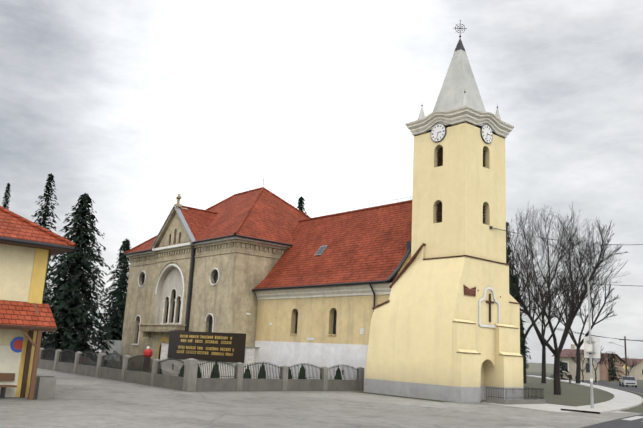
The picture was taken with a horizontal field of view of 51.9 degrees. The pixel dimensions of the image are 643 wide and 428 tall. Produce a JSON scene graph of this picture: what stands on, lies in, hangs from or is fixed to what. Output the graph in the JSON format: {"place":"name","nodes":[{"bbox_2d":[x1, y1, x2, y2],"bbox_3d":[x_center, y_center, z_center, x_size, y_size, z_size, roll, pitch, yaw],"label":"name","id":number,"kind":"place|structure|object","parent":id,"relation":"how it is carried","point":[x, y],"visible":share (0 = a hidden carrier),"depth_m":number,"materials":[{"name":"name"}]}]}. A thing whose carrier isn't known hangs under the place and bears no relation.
{"place":"outdoors","nodes":[
{"label":"outdoors","id":0,"kind":"place"},
{"bbox_2d":[42,338,553,402],"bbox_3d":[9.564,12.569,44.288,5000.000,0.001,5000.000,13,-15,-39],"label":"ground","id":1,"kind":"structure","parent":0,"point":[535,367],"depth_m":339.11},
{"bbox_2d":[2,183,10,209],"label":"spruce tree","id":2,"kind":"object","parent":1,"relation":"on","point":[7,197],"visible":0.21,"depth_m":159.50,"materials":[{"name":"green plant"}]},
{"bbox_2d":[0,368,642,427],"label":"plaza pavement","id":3,"kind":"structure","parent":0,"point":[80,401],"depth_m":31.43,"materials":[{"name":"concrete"}]},
{"bbox_2d":[0,300,56,399],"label":"bus shelter","id":4,"kind":"object","parent":3,"relation":"on","point":[23,316],"visible":0.9,"depth_m":30.56,"materials":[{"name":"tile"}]},
{"bbox_2d":[0,206,75,396],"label":"yellow house","id":5,"kind":"structure","parent":3,"relation":"on","point":[28,248],"depth_m":31.52,"materials":[{"name":"paint"}]},
{"bbox_2d":[584,281,632,407],"bbox_3d":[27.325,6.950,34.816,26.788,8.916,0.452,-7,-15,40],"label":"utility pole","id":6,"kind":"object","parent":3,"relation":"on","point":[591,347],"visible":0.94,"depth_m":42.92,"materials":[{"name":"silver metal"}]},
{"bbox_2d":[0,0,642,363],"label":"sky","id":7,"kind":"structure","parent":0,"point":[133,106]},
{"bbox_2d":[252,280,391,339],"bbox_3d":[-0.472,10.408,57.179,1.390,8.460,18.350,13,-15,-39],"label":"facade trim","id":8,"kind":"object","parent":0,"point":[369,288],"visible":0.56,"depth_m":56.74,"materials":[{"name":"white paint"}]},
{"bbox_2d":[49,354,642,412],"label":"lawn grass","id":9,"kind":"structure","parent":0,"point":[575,395],"depth_m":63.40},
{"bbox_2d":[32,173,59,306],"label":"conifer tree","id":10,"kind":"object","parent":9,"relation":"on","point":[45,207],"visible":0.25,"depth_m":98.19,"materials":[{"name":"green plant"}]},
{"bbox_2d":[40,193,119,365],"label":"spruce tree","id":11,"kind":"object","parent":9,"relation":"on","point":[70,308],"visible":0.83,"depth_m":72.87,"materials":[{"name":"green plant"}]},
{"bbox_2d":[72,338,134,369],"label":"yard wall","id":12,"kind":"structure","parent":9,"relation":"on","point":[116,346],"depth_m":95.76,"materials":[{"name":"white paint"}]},
{"bbox_2d":[88,239,130,352],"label":"spruce tree","id":13,"kind":"object","parent":9,"relation":"on","point":[117,309],"visible":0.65,"depth_m":100.90,"materials":[{"name":"green plant"}]},
{"bbox_2d":[143,346,152,369],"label":"entrance flower stand","id":14,"kind":"object","parent":9,"relation":"on","point":[148,352],"visible":0.71,"depth_m":66.15,"materials":[{"name":"red"}]},
{"bbox_2d":[37,347,363,391],"bbox_3d":[-29.144,16.165,76.070,15.901,2.008,82.395,13,-15,-39],"label":"churchyard fence","id":15,"kind":"object","parent":9,"relation":"on","point":[189,380],"visible":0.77,"depth_m":46.10,"materials":[{"name":"concrete"}]},
{"bbox_2d":[119,242,284,366],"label":"church transept","id":16,"kind":"structure","parent":9,"relation":"on","point":[228,300],"depth_m":65.83,"materials":[{"name":"beige paint"}]},
{"bbox_2d":[126,194,290,359],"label":"facade trim","id":17,"kind":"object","parent":16,"relation":"attached to","point":[145,329],"visible":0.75,"depth_m":69.55,"materials":[{"name":"grey paint"}]},
{"bbox_2d":[148,213,194,365],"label":"church entrance facade","id":18,"kind":"structure","parent":17,"relation":"attached to","point":[171,277],"depth_m":72.56,"materials":[{"name":"beige paint"}]},
{"bbox_2d":[124,179,310,254],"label":"roof","id":19,"kind":"structure","parent":16,"relation":"on","point":[263,214],"depth_m":72.12,"materials":[{"name":"red tile"}]},
{"bbox_2d":[160,331,259,378],"bbox_3d":[-9.481,11.786,54.805,9.724,3.900,0.753,-3,-13,27],"label":"sign","id":20,"kind":"object","parent":9,"relation":"on","point":[228,348],"visible":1,"depth_m":54.36,"materials":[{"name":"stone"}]},
{"bbox_2d":[160,361,341,379],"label":"shrubs","id":21,"kind":"object","parent":9,"relation":"on","point":[216,365],"visible":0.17,"depth_m":45.47,"materials":[{"name":"green plant"}]},
{"bbox_2d":[297,196,306,213],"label":"spruce tree","id":22,"kind":"object","parent":9,"relation":"on","point":[301,202],"visible":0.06,"depth_m":103.99,"materials":[{"name":"green plant"}]},
{"bbox_2d":[255,252,410,379],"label":"church nave","id":23,"kind":"structure","parent":9,"relation":"on","point":[277,343],"depth_m":57.37,"materials":[{"name":"paint"}]},
{"bbox_2d":[254,197,411,289],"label":"roof","id":24,"kind":"structure","parent":23,"relation":"on","point":[367,244],"depth_m":60.29,"materials":[{"name":"red tile"}]},
{"bbox_2d":[363,256,464,401],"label":"tower wall","id":25,"kind":"structure","parent":9,"relation":"on","point":[409,353],"depth_m":46.86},
{"bbox_2d":[372,243,523,402],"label":"buttresses","id":26,"kind":"structure","parent":9,"relation":"on","point":[466,369],"depth_m":46.24,"materials":[{"name":"yellow paint"}]},
{"bbox_2d":[453,256,508,400],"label":"tower wall","id":27,"kind":"structure","parent":9,"relation":"on","point":[480,275],"depth_m":46.80,"materials":[{"name":"yellow paint"}]},
{"bbox_2d":[411,122,505,262],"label":"bell tower","id":28,"kind":"structure","parent":27,"relation":"on","point":[463,185],"depth_m":48.90,"materials":[{"name":"yellow paint"}]},
{"bbox_2d":[405,105,513,137],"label":"cornice","id":29,"kind":"structure","parent":28,"relation":"on","point":[476,117],"depth_m":50.00,"materials":[{"name":"grey paint"}]},
{"bbox_2d":[415,20,500,120],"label":"spire","id":30,"kind":"structure","parent":29,"relation":"on","point":[459,87],"depth_m":51.94,"materials":[{"name":"grey metal"}]},
{"bbox_2d":[436,147,485,223],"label":"tower windows","id":31,"kind":"structure","parent":28,"relation":"in","point":[439,205],"depth_m":49.50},
{"bbox_2d":[431,123,492,143],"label":"clocks","id":32,"kind":"object","parent":28,"relation":"attached to","point":[438,132],"visible":1,"depth_m":49.86,"materials":[{"name":"white"}]},
{"bbox_2d":[489,226,642,244],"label":"power line","id":33,"kind":"object","parent":28,"relation":"attached to","point":[490,227],"visible":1,"depth_m":52.53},
{"bbox_2d":[506,222,527,361],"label":"spruce tree","id":34,"kind":"object","parent":9,"relation":"on","point":[508,247],"visible":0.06,"depth_m":78.23,"materials":[{"name":"green plant"}]},
{"bbox_2d":[512,273,530,367],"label":"spruce tree","id":35,"kind":"object","parent":9,"relation":"on","point":[522,334],"visible":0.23,"depth_m":87.21,"materials":[{"name":"green plant"}]},
{"bbox_2d":[507,245,568,383],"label":"bare tree","id":36,"kind":"object","parent":9,"relation":"on","point":[556,287],"visible":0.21,"depth_m":88.93,"materials":[{"name":"black plant"}]},
{"bbox_2d":[520,265,580,382],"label":"bare tree","id":37,"kind":"object","parent":9,"relation":"on","point":[543,374],"visible":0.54,"depth_m":92.33,"materials":[{"name":"black plant"}]},
{"bbox_2d":[550,361,572,379],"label":"spruce tree","id":38,"kind":"object","parent":9,"relation":"on","point":[562,374],"visible":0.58,"depth_m":113.04,"materials":[{"name":"green plant"}]},
{"bbox_2d":[506,203,630,394],"bbox_3d":[21.434,7.438,61.705,14.734,18.359,11.729,4,-12,-7],"label":"bare tree","id":39,"kind":"object","parent":9,"relation":"on","point":[557,350],"visible":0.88,"depth_m":61.60,"materials":[{"name":"black plant"}]},
{"bbox_2d":[539,267,618,383],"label":"bare tree","id":40,"kind":"object","parent":9,"relation":"on","point":[578,361],"visible":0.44,"depth_m":95.55,"materials":[{"name":"black plant"}]},
{"bbox_2d":[524,318,642,385],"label":"utility pole","id":41,"kind":"object","parent":9,"relation":"on","point":[625,339],"visible":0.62,"depth_m":97.96,"materials":[{"name":"brown wood"}]},
{"bbox_2d":[601,351,617,381],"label":"bare tree","id":42,"kind":"object","parent":9,"relation":"on","point":[612,356],"visible":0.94,"depth_m":120.92,"materials":[{"name":"black plant"}]},
{"bbox_2d":[599,353,624,380],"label":"house","id":43,"kind":"structure","parent":9,"relation":"on","point":[604,373],"depth_m":131.69,"materials":[{"name":"brown paint"}]},
{"bbox_2d":[608,352,625,380],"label":"spruce tree","id":44,"kind":"object","parent":9,"relation":"on","point":[613,374],"visible":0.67,"depth_m":131.05,"materials":[{"name":"green plant"}]},
{"bbox_2d":[618,356,637,375],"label":"bare tree","id":45,"kind":"object","parent":9,"relation":"on","point":[628,363],"visible":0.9,"depth_m":124.36,"materials":[{"name":"black plant"}]},
{"bbox_2d":[617,354,642,379],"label":"house","id":46,"kind":"structure","parent":9,"relation":"on","point":[636,372],"depth_m":153.87,"materials":[{"name":"brown paint"}]},
{"bbox_2d":[463,285,544,404],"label":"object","id":47,"kind":"object","parent":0,"point":[534,399],"visible":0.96,"depth_m":45.75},
{"bbox_2d":[526,374,642,413],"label":"sidewalk","id":48,"kind":"structure","parent":0,"point":[622,399],"depth_m":52.91,"materials":[{"name":"concrete"}]},
{"bbox_2d":[526,373,642,427],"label":"road","id":49,"kind":"structure","parent":0,"point":[635,421],"depth_m":35.73,"materials":[{"name":"grey asphalt"}]},
{"bbox_2d":[552,344,600,380],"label":"house","id":50,"kind":"structure","parent":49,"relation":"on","point":[569,363],"depth_m":121.88,"materials":[{"name":"brown paint"}]},
{"bbox_2d":[567,350,592,381],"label":"bare tree","id":51,"kind":"object","parent":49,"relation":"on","point":[582,370],"visible":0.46,"depth_m":106.44,"materials":[{"name":"black plant"}]},
{"bbox_2d":[583,347,608,381],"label":"bare tree","id":52,"kind":"object","parent":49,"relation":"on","point":[598,362],"visible":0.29,"depth_m":112.64,"materials":[{"name":"black plant"}]},
{"bbox_2d":[594,358,628,384],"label":"road signs","id":53,"kind":"object","parent":49,"relation":"on","point":[596,359],"visible":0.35,"depth_m":90.69,"materials":[{"name":"silver metal"}]},
{"bbox_2d":[619,376,636,386],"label":"parked car","id":54,"kind":"object","parent":49,"relation":"on","point":[626,380],"visible":0.92,"depth_m":95.71,"materials":[{"name":"silver metal"}]}
]}

